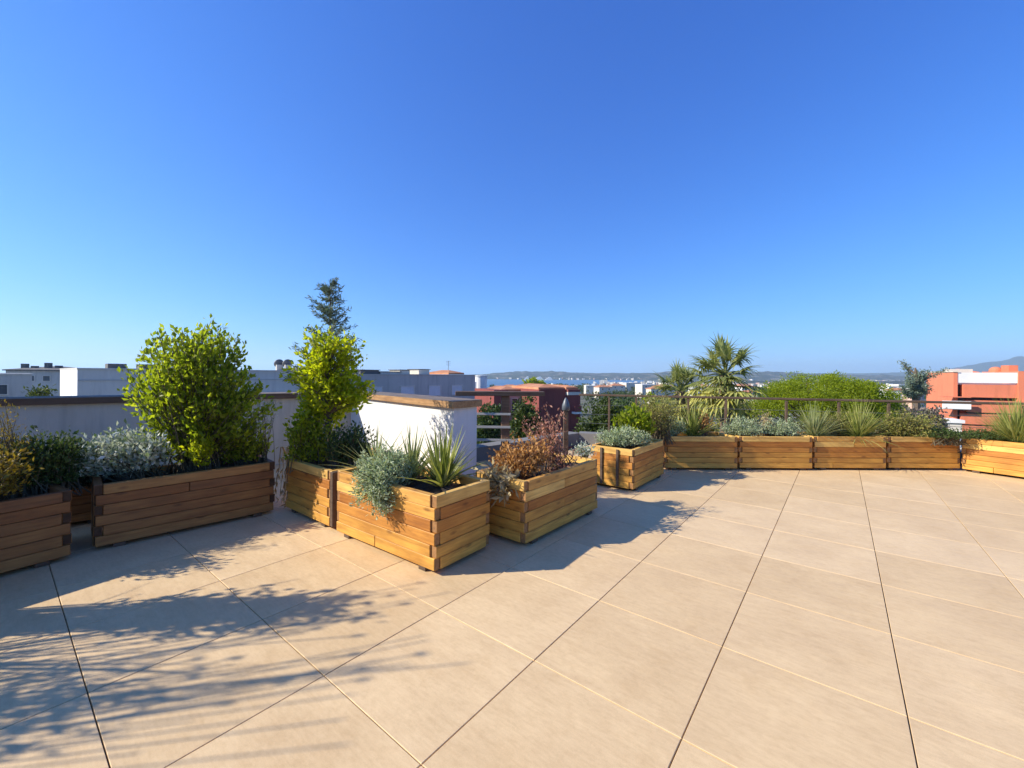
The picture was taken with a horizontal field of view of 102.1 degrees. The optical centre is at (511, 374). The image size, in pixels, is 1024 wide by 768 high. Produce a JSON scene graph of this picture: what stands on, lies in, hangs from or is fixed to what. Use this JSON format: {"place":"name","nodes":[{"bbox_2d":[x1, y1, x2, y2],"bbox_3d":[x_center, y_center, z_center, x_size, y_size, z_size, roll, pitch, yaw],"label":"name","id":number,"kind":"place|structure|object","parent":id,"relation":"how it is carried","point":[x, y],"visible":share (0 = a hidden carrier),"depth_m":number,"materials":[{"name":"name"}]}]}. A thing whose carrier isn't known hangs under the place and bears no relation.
{"place":"outdoors","nodes":[
{"label":"outdoors","id":0,"kind":"place"},
{"bbox_2d":[0,373,32,396],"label":"apartment block","id":1,"kind":"structure","parent":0,"point":[11,384],"depth_m":45.07,"materials":[{"name":"white paint"}]},
{"bbox_2d":[0,384,7,394],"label":"window","id":2,"kind":"structure","parent":1,"relation":"in","point":[3,387],"depth_m":44.43,"materials":[{"name":"grey glass"}]},
{"bbox_2d":[274,359,282,369],"bbox_3d":[-20.302,-0.879,36.046,0.800,0.974,0.727,0,0,-44],"label":"chimney","id":3,"kind":"object","parent":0,"point":[278,365],"visible":0.94,"depth_m":35.86,"materials":[{"name":"grey metal"}]},
{"bbox_2d":[282,359,291,367],"bbox_3d":[-19.559,-0.877,36.047,0.800,0.979,0.727,0,0,-43],"label":"chimney","id":4,"kind":"object","parent":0,"point":[286,362],"visible":0.77,"depth_m":35.87,"materials":[{"name":"grey metal"}]},
{"bbox_2d":[0,372,643,386],"bbox_3d":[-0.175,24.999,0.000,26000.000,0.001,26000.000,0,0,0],"label":"sea","id":5,"kind":"structure","parent":0,"point":[499,382],"depth_m":1595.46,"materials":[{"name":"blue liquid"}]},
{"bbox_2d":[475,375,487,387],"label":"white tower","id":6,"kind":"structure","parent":0,"point":[480,381],"depth_m":59.21,"materials":[{"name":"white paint"}]},
{"bbox_2d":[0,445,1023,767],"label":"terrace floor","id":7,"kind":"structure","parent":0,"point":[738,617],"depth_m":2.35,"materials":[{"name":"beige tile"}]},
{"bbox_2d":[0,483,71,572],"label":"timber planter","id":8,"kind":"object","parent":7,"relation":"on","point":[35,531],"visible":0.89,"depth_m":3.15,"materials":[{"name":"brown wood"}]},
{"bbox_2d":[0,399,43,500],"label":"heath bush","id":9,"kind":"object","parent":8,"relation":"on","point":[7,445],"visible":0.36,"depth_m":3.35,"materials":[{"name":"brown plant"}]},
{"bbox_2d":[0,436,44,495],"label":"yellow sprig","id":10,"kind":"object","parent":8,"relation":"on","point":[5,476],"visible":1,"depth_m":3.11,"materials":[{"name":"brown plant"}]},
{"bbox_2d":[0,425,98,495],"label":"leafy shrub","id":11,"kind":"object","parent":8,"relation":"in","point":[59,450],"visible":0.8,"depth_m":3.48,"materials":[{"name":"green plant"}]},
{"bbox_2d":[70,487,90,523],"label":"timber planter","id":12,"kind":"object","parent":7,"relation":"on","point":[80,508],"visible":0.02,"depth_m":4.05,"materials":[{"name":"brown wood"}]},
{"bbox_2d":[59,437,91,490],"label":"leafy shrub","id":13,"kind":"object","parent":12,"relation":"in","point":[85,481],"visible":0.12,"depth_m":3.78,"materials":[{"name":"green plant"}]},
{"bbox_2d":[91,455,274,546],"bbox_3d":[-3.243,1.201,4.160,0.644,0.550,1.374,0,0,43],"label":"timber planter","id":14,"kind":"object","parent":7,"relation":"on","point":[122,512],"visible":0.94,"depth_m":3.84,"materials":[{"name":"brown wood"}]},
{"bbox_2d":[54,418,186,481],"bbox_3d":[-3.655,0.716,3.874,1.055,0.649,0.739,0,0,0],"label":"variegated shrub","id":15,"kind":"object","parent":14,"relation":"on","point":[125,459],"visible":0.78,"depth_m":3.83,"materials":[{"name":"white plant"}]},
{"bbox_2d":[177,430,218,470],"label":"yellow sprig","id":16,"kind":"object","parent":14,"relation":"on","point":[205,451],"visible":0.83,"depth_m":4.09,"materials":[{"name":"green plant"}]},
{"bbox_2d":[117,313,282,473],"bbox_3d":[-3.200,0.200,4.285,1.488,1.686,0.976,0,0,0],"label":"leafy shrub","id":17,"kind":"object","parent":14,"relation":"on","point":[197,388],"visible":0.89,"depth_m":4.16,"materials":[{"name":"green plant"}]},
{"bbox_2d":[217,420,277,466],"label":"leafy shrub","id":18,"kind":"object","parent":14,"relation":"in","point":[244,454],"visible":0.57,"depth_m":4.42,"materials":[{"name":"green plant"}]},
{"bbox_2d":[250,393,277,469],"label":"wispy plant","id":19,"kind":"object","parent":14,"relation":"on","point":[264,453],"visible":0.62,"depth_m":4.52,"materials":[{"name":"green plant"}]},
{"bbox_2d":[0,391,481,475],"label":"parapet wall","id":20,"kind":"structure","parent":7,"relation":"on","point":[395,414],"depth_m":5.57,"materials":[{"name":"grey paint"}]},
{"bbox_2d":[274,446,288,507],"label":"dead strands","id":21,"kind":"object","parent":7,"relation":"on","point":[284,483],"visible":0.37,"depth_m":4.68,"materials":[{"name":"grey plant"}]},
{"bbox_2d":[286,448,405,526],"bbox_3d":[-1.785,1.205,4.629,1.014,0.562,1.005,0,0,38],"label":"timber planter","id":22,"kind":"object","parent":7,"relation":"on","point":[311,489],"visible":0.45,"depth_m":4.17,"materials":[{"name":"brown wood"}]},
{"bbox_2d":[282,406,335,473],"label":"leafy shrub","id":23,"kind":"object","parent":22,"relation":"in","point":[307,441],"visible":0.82,"depth_m":4.41,"materials":[{"name":"green plant"}]},
{"bbox_2d":[279,324,374,465],"bbox_3d":[-1.993,0.241,4.564,0.995,1.611,0.741,0,0,0],"label":"sapling","id":24,"kind":"object","parent":22,"relation":"on","point":[322,366],"visible":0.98,"depth_m":4.47,"materials":[{"name":"green plant"}]},
{"bbox_2d":[283,277,378,439],"bbox_3d":[-2.107,-0.065,5.005,1.023,2.222,1.042,0,0,0],"label":"conifer","id":25,"kind":"object","parent":22,"relation":"in","point":[327,311],"visible":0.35,"depth_m":4.93,"materials":[{"name":"green plant"}]},
{"bbox_2d":[319,415,375,469],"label":"leafy shrub","id":26,"kind":"object","parent":22,"relation":"in","point":[348,439],"visible":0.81,"depth_m":4.37,"materials":[{"name":"green plant"}]},
{"bbox_2d":[337,467,489,570],"bbox_3d":[-0.914,1.196,3.721,1.350,0.592,0.643,0,0,37],"label":"timber planter","id":27,"kind":"object","parent":7,"relation":"on","point":[430,527],"visible":0.79,"depth_m":3.33,"materials":[{"name":"brown wood"}]},
{"bbox_2d":[330,421,413,470],"bbox_3d":[-1.296,0.690,3.902,0.835,0.583,0.796,0,0,40],"label":"sword plant","id":28,"kind":"object","parent":27,"relation":"in","point":[374,449],"visible":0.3,"depth_m":3.96,"materials":[{"name":"green plant"}]},
{"bbox_2d":[347,442,417,523],"bbox_3d":[-1.115,0.881,3.543,0.579,0.646,0.704,0,0,0],"label":"silver bush","id":29,"kind":"object","parent":27,"relation":"in","point":[388,468],"visible":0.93,"depth_m":3.41,"materials":[{"name":"green plant"}]},
{"bbox_2d":[353,426,447,479],"bbox_3d":[-0.917,0.701,3.791,0.955,0.565,0.819,0,0,0],"label":"sword plant","id":30,"kind":"object","parent":27,"relation":"on","point":[415,458],"visible":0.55,"depth_m":3.81,"materials":[{"name":"green plant"}]},
{"bbox_2d":[395,423,489,486],"bbox_3d":[-0.638,0.695,3.547,0.706,0.581,0.974,0,0,18],"label":"sword plant","id":31,"kind":"object","parent":27,"relation":"on","point":[443,469],"visible":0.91,"depth_m":3.58,"materials":[{"name":"green plant"}]},
{"bbox_2d":[49,445,917,767],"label":"joint","id":32,"kind":"structure","parent":7,"relation":"in","point":[571,449],"depth_m":2.15,"materials":[{"name":"grey"}]},
{"bbox_2d":[455,391,544,458],"bbox_3d":[-0.405,0.887,7.037,1.903,1.220,0.220,0,0,-4],"label":"metal railing","id":33,"kind":"object","parent":7,"relation":"on","point":[505,413],"visible":0.66,"depth_m":6.97,"materials":[{"name":"grey metal"}]},
{"bbox_2d":[476,431,577,461],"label":"terrace kerb end","id":34,"kind":"structure","parent":7,"relation":"on","point":[484,452],"depth_m":7.60,"materials":[{"name":"concrete"}]},
{"bbox_2d":[475,453,596,543],"bbox_3d":[0.296,1.215,4.279,0.622,0.572,1.322,0,0,40],"label":"timber planter","id":35,"kind":"object","parent":7,"relation":"on","point":[545,503],"visible":0.7,"depth_m":3.84,"materials":[{"name":"brown wood"}]},
{"bbox_2d":[471,456,520,506],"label":"withered leaves","id":36,"kind":"object","parent":35,"relation":"on","point":[499,481],"visible":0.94,"depth_m":3.68,"materials":[{"name":"grey plant"}]},
{"bbox_2d":[484,432,555,479],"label":"dried bush","id":37,"kind":"object","parent":35,"relation":"on","point":[523,464],"visible":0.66,"depth_m":3.94,"materials":[{"name":"brown plant"}]},
{"bbox_2d":[515,401,583,471],"bbox_3d":[0.397,0.681,4.347,0.743,0.796,0.596,0,0,0],"label":"dried bush","id":38,"kind":"object","parent":35,"relation":"on","point":[558,461],"visible":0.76,"depth_m":4.33,"materials":[{"name":"red plant"}]},
{"bbox_2d":[569,440,598,457],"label":"white plant","id":39,"kind":"object","parent":35,"relation":"on","point":[587,452],"visible":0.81,"depth_m":4.70,"materials":[{"name":"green plant"}]},
{"bbox_2d":[562,398,569,454],"bbox_3d":[0.856,0.933,6.600,0.130,1.145,0.130,0,0,0],"label":"garden lamp","id":40,"kind":"object","parent":7,"relation":"on","point":[565,407],"visible":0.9,"depth_m":6.56,"materials":[{"name":"grey metal"}]},
{"bbox_2d":[591,438,663,489],"bbox_3d":[1.673,1.240,5.951,0.622,0.542,1.187,0,0,39],"label":"timber planter","id":41,"kind":"object","parent":7,"relation":"on","point":[635,468],"visible":0.76,"depth_m":5.54,"materials":[{"name":"brown wood"}]},
{"bbox_2d":[594,424,654,448],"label":"silver bush","id":42,"kind":"object","parent":41,"relation":"in","point":[621,439],"visible":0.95,"depth_m":5.65,"materials":[{"name":"green plant"}]},
{"bbox_2d":[610,402,656,446],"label":"leafy shrub","id":43,"kind":"object","parent":41,"relation":"on","point":[635,417],"visible":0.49,"depth_m":6.00,"materials":[{"name":"green plant"}]},
{"bbox_2d":[663,431,737,469],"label":"timber planter","id":44,"kind":"object","parent":7,"relation":"on","point":[715,450],"visible":0.75,"depth_m":6.60,"materials":[{"name":"brown wood"}]},
{"bbox_2d":[630,390,685,444],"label":"feathery shrub","id":45,"kind":"object","parent":44,"relation":"in","point":[661,425],"visible":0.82,"depth_m":6.46,"materials":[{"name":"green plant"}]},
{"bbox_2d":[663,417,687,435],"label":"silver bush","id":46,"kind":"object","parent":44,"relation":"in","point":[676,429],"visible":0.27,"depth_m":6.78,"materials":[{"name":"green plant"}]},
{"bbox_2d":[675,405,724,435],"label":"sword plant","id":47,"kind":"object","parent":44,"relation":"on","point":[693,428],"visible":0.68,"depth_m":6.84,"materials":[{"name":"green plant"}]},
{"bbox_2d":[697,412,713,435],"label":"dried bush","id":48,"kind":"object","parent":44,"relation":"in","point":[705,421],"visible":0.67,"depth_m":6.94,"materials":[{"name":"brown plant"}]},
{"bbox_2d":[722,432,812,469],"bbox_3d":[4.235,1.260,6.935,1.190,0.538,0.604,0,0,0],"label":"timber planter","id":49,"kind":"object","parent":7,"relation":"on","point":[764,451],"visible":0.73,"depth_m":6.63,"materials":[{"name":"brown wood"}]},
{"bbox_2d":[715,414,767,435],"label":"silver bush","id":50,"kind":"object","parent":49,"relation":"in","point":[737,427],"visible":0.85,"depth_m":6.82,"materials":[{"name":"green plant"}]},
{"bbox_2d":[759,409,775,435],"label":"dried bush","id":51,"kind":"object","parent":49,"relation":"in","point":[763,421],"visible":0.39,"depth_m":6.99,"materials":[{"name":"beige plant"}]},
{"bbox_2d":[758,414,802,435],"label":"silver bush","id":52,"kind":"object","parent":49,"relation":"in","point":[782,430],"visible":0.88,"depth_m":6.84,"materials":[{"name":"green plant"}]},
{"bbox_2d":[578,431,962,465],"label":"terrace kerb","id":53,"kind":"structure","parent":7,"relation":"on","point":[586,437],"depth_m":8.99,"materials":[{"name":"concrete"}]},
{"bbox_2d":[579,394,1023,438],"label":"railing","id":54,"kind":"object","parent":53,"relation":"on","point":[786,410],"visible":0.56,"depth_m":7.98,"materials":[{"name":"brown metal"}]},
{"bbox_2d":[797,432,885,469],"bbox_3d":[5.461,1.268,6.973,1.179,0.538,0.602,0,0,0],"label":"timber planter","id":55,"kind":"object","parent":7,"relation":"on","point":[836,453],"visible":0.68,"depth_m":6.68,"materials":[{"name":"brown wood"}]},
{"bbox_2d":[784,400,858,441],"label":"sword plant","id":56,"kind":"object","parent":55,"relation":"in","point":[813,426],"visible":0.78,"depth_m":6.88,"materials":[{"name":"green plant"}]},
{"bbox_2d":[803,407,884,435],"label":"sprawling shrub","id":57,"kind":"object","parent":55,"relation":"on","point":[839,427],"visible":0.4,"depth_m":7.07,"materials":[{"name":"green plant"}]},
{"bbox_2d":[830,396,912,446],"bbox_3d":[5.760,0.769,6.946,1.396,0.892,1.250,0,0,-13],"label":"sword plant","id":58,"kind":"object","parent":55,"relation":"in","point":[864,430],"visible":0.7,"depth_m":6.84,"materials":[{"name":"green plant"}]},
{"bbox_2d":[868,432,959,469],"bbox_3d":[6.691,1.277,7.011,1.184,0.538,0.602,0,0,0],"label":"timber planter","id":59,"kind":"object","parent":7,"relation":"on","point":[914,452],"visible":0.57,"depth_m":6.71,"materials":[{"name":"brown wood"}]},
{"bbox_2d":[875,408,949,436],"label":"sprawling shrub","id":60,"kind":"object","parent":59,"relation":"in","point":[905,428],"visible":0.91,"depth_m":6.84,"materials":[{"name":"green plant"}]},
{"bbox_2d":[920,425,975,445],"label":"sprawling shrub","id":61,"kind":"object","parent":59,"relation":"in","point":[953,435],"visible":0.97,"depth_m":6.61,"materials":[{"name":"green plant"}]},
{"bbox_2d":[961,437,1023,476],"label":"timber planter","id":62,"kind":"object","parent":7,"relation":"on","point":[998,457],"visible":0.91,"depth_m":6.39,"materials":[{"name":"brown wood"}]},
{"bbox_2d":[961,426,1012,446],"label":"sprawling shrub","id":63,"kind":"object","parent":62,"relation":"in","point":[981,435],"visible":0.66,"depth_m":6.53,"materials":[{"name":"green plant"}]},
{"bbox_2d":[958,395,1023,442],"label":"grass tussock","id":64,"kind":"object","parent":62,"relation":"in","point":[1012,428],"depth_m":6.36,"materials":[{"name":"green plant"}]},
{"bbox_2d":[0,0,1023,374],"label":"sky","id":65,"kind":"structure","parent":0,"point":[489,186],"materials":[{"name":"blue"}]},
{"bbox_2d":[475,383,581,460],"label":"apartment block","id":66,"kind":"structure","parent":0,"point":[555,396],"depth_m":41.04,"materials":[{"name":"concrete"}]},
{"bbox_2d":[511,398,517,410],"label":"window","id":67,"kind":"structure","parent":66,"relation":"in","point":[512,399],"depth_m":43.49,"materials":[{"name":"black glass"}]},
{"bbox_2d":[608,383,624,393],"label":"house","id":68,"kind":"structure","parent":0,"point":[618,387],"depth_m":420.17,"materials":[{"name":"concrete"}]},
{"bbox_2d":[481,371,926,380],"bbox_3d":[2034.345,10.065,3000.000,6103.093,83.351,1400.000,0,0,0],"label":"hills","id":69,"kind":"structure","parent":0,"point":[758,376],"depth_m":2556.27,"materials":[{"name":"green plant"}]},
{"bbox_2d":[487,380,925,431],"bbox_3d":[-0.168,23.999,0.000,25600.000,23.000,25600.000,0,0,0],"label":"ground","id":70,"kind":"structure","parent":0,"point":[582,400],"depth_m":187.41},
{"bbox_2d":[2,363,74,395],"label":"apartment block","id":71,"kind":"structure","parent":70,"relation":"on","point":[48,374],"depth_m":75.94,"materials":[{"name":"paint"}]},
{"bbox_2d":[42,375,50,380],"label":"window","id":72,"kind":"structure","parent":71,"relation":"in","point":[44,377],"depth_m":75.87,"materials":[{"name":"grey glass"}]},
{"bbox_2d":[23,383,59,396],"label":"tree","id":73,"kind":"object","parent":70,"relation":"on","point":[38,392],"visible":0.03,"depth_m":33.19,"materials":[{"name":"green plant"}]},
{"bbox_2d":[60,361,474,398],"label":"apartment block","id":74,"kind":"structure","parent":70,"relation":"on","point":[107,380],"depth_m":34.27,"materials":[{"name":"paint"}]},
{"bbox_2d":[366,386,382,391],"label":"window","id":75,"kind":"structure","parent":74,"relation":"in","point":[379,388],"depth_m":41.56,"materials":[{"name":"blue glass"}]},
{"bbox_2d":[400,385,414,393],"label":"window","id":76,"kind":"structure","parent":74,"relation":"in","point":[410,389],"depth_m":44.45,"materials":[{"name":"blue glass"}]},
{"bbox_2d":[428,385,440,395],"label":"window","id":77,"kind":"structure","parent":74,"relation":"in","point":[433,390],"depth_m":47.30,"materials":[{"name":"blue glass"}]},
{"bbox_2d":[451,384,462,394],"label":"window","id":78,"kind":"structure","parent":74,"relation":"in","point":[454,388],"depth_m":49.88,"materials":[{"name":"blue glass"}]},
{"bbox_2d":[477,397,511,443],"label":"tree","id":79,"kind":"object","parent":70,"relation":"on","point":[487,433],"visible":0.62,"depth_m":25.48,"materials":[{"name":"green plant"}]},
{"bbox_2d":[509,396,545,455],"bbox_3d":[1.253,7.260,34.096,3.485,11.529,3.352,0,0,0],"label":"tree","id":80,"kind":"object","parent":70,"relation":"on","point":[526,411],"visible":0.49,"depth_m":33.50,"materials":[{"name":"green plant"}]},
{"bbox_2d":[522,376,545,383],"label":"tree","id":81,"kind":"object","parent":70,"relation":"on","point":[534,380],"visible":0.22,"depth_m":148.69,"materials":[{"name":"green plant"}]},
{"bbox_2d":[584,385,596,393],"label":"house","id":82,"kind":"structure","parent":70,"relation":"on","point":[590,388],"depth_m":419.99,"materials":[{"name":"white"}]},
{"bbox_2d":[573,392,624,432],"bbox_3d":[4.868,6.898,21.911,3.275,12.159,2.901,0,0,0],"label":"tree","id":83,"kind":"object","parent":70,"relation":"on","point":[589,426],"visible":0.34,"depth_m":21.84,"materials":[{"name":"green plant"}]},
{"bbox_2d":[594,385,611,397],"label":"house","id":84,"kind":"structure","parent":70,"relation":"on","point":[600,389],"depth_m":330.48,"materials":[{"name":"concrete"}]},
{"bbox_2d":[591,390,651,427],"bbox_3d":[9.229,7.165,33.915,5.454,11.849,4.836,0,0,40],"label":"tree","id":85,"kind":"object","parent":70,"relation":"on","point":[623,402],"visible":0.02,"depth_m":33.95,"materials":[{"name":"green plant"}]},
{"bbox_2d":[621,383,638,390],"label":"house","id":86,"kind":"structure","parent":70,"relation":"on","point":[628,386],"depth_m":598.97,"materials":[{"name":"white paint"}]},
{"bbox_2d":[635,384,654,397],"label":"house","id":87,"kind":"structure","parent":70,"relation":"on","point":[640,388],"depth_m":330.06,"materials":[{"name":"white paint"}]},
{"bbox_2d":[640,391,661,419],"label":"tree","id":88,"kind":"object","parent":70,"relation":"on","point":[649,392],"depth_m":38.28,"materials":[{"name":"green plant"}]},
{"bbox_2d":[645,387,663,400],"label":"house","id":89,"kind":"structure","parent":70,"relation":"on","point":[653,390],"depth_m":220.14,"materials":[{"name":"ceramic"}]},
{"bbox_2d":[651,385,674,399],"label":"house","id":90,"kind":"structure","parent":70,"relation":"on","point":[668,391],"depth_m":300.91,"materials":[{"name":"ceramic"}]},
{"bbox_2d":[647,359,713,426],"bbox_3d":[8.050,6.055,20.010,3.187,13.880,2.941,0,0,0],"label":"palm tree","id":91,"kind":"object","parent":70,"relation":"on","point":[682,374],"visible":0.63,"depth_m":19.82,"materials":[{"name":"green plant"}]},
{"bbox_2d":[663,403,717,431],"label":"tree","id":92,"kind":"object","parent":70,"relation":"on","point":[714,430],"visible":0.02,"depth_m":25.36,"materials":[{"name":"green plant"}]},
{"bbox_2d":[496,377,903,389],"bbox_3d":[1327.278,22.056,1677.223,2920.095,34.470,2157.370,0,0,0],"label":"town","id":93,"kind":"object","parent":70,"relation":"on","point":[607,382],"visible":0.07,"depth_m":1200.13},
{"bbox_2d":[489,383,925,427],"bbox_3d":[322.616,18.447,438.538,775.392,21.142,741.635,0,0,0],"label":"trees","id":94,"kind":"object","parent":70,"relation":"on","point":[581,388],"visible":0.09,"depth_m":273.20,"materials":[{"name":"green plant"}]},
{"bbox_2d":[680,332,772,431],"bbox_3d":[8.609,5.542,16.864,3.403,14.884,3.343,0,0,36],"label":"palm tree","id":95,"kind":"object","parent":70,"relation":"on","point":[724,378],"visible":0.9,"depth_m":16.60,"materials":[{"name":"green plant"}]},
{"bbox_2d":[712,399,764,431],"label":"tree","id":96,"kind":"object","parent":70,"relation":"on","point":[753,416],"visible":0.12,"depth_m":29.44,"materials":[{"name":"green plant"}]},
{"bbox_2d":[735,384,753,390],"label":"house","id":97,"kind":"structure","parent":70,"relation":"on","point":[743,385],"depth_m":280.48,"materials":[{"name":"ceramic"}]},
{"bbox_2d":[743,369,925,431],"bbox_3d":[15.615,6.395,20.593,6.965,13.368,6.828,0,0,-42],"label":"umbrella pine","id":98,"kind":"object","parent":70,"relation":"on","point":[834,387],"visible":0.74,"depth_m":19.62,"materials":[{"name":"green plant"}]},
{"bbox_2d":[875,403,933,430],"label":"tree","id":99,"kind":"object","parent":70,"relation":"on","point":[909,409],"visible":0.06,"depth_m":29.34,"materials":[{"name":"green plant"}]},
{"bbox_2d":[897,360,949,413],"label":"cedar tree","id":100,"kind":"object","parent":70,"relation":"on","point":[915,381],"visible":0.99,"depth_m":41.62,"materials":[{"name":"green plant"}]},
{"bbox_2d":[916,404,949,431],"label":"tree","id":101,"kind":"object","parent":70,"relation":"on","point":[936,410],"visible":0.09,"depth_m":33.49,"materials":[{"name":"green plant"}]},
{"bbox_2d":[944,418,964,448],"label":"house","id":102,"kind":"structure","parent":70,"relation":"on","point":[957,423],"depth_m":39.60,"materials":[{"name":"white paint"}]},
{"bbox_2d":[926,365,1023,432],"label":"apartment block","id":103,"kind":"structure","parent":70,"relation":"on","point":[971,385],"depth_m":47.06,"materials":[{"name":"concrete"}]},
{"bbox_2d":[639,380,925,386],"bbox_3d":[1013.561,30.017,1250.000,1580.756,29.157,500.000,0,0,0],"label":"shore","id":104,"kind":"structure","parent":0,"point":[762,381],"depth_m":1150.60,"materials":[{"name":"green plant"}]},
{"bbox_2d":[885,388,903,398],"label":"house","id":105,"kind":"structure","parent":0,"point":[896,390],"depth_m":170.49,"materials":[{"name":"ceramic"}]},
{"bbox_2d":[900,392,923,408],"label":"house","id":106,"kind":"structure","parent":0,"point":[921,399],"depth_m":140.53,"materials":[{"name":"ceramic"}]},
{"bbox_2d":[839,356,1023,375],"bbox_3d":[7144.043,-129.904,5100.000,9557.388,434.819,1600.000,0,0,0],"label":"hills","id":107,"kind":"structure","parent":0,"point":[987,366],"depth_m":4790.88,"materials":[{"name":"green plant"}]}
]}

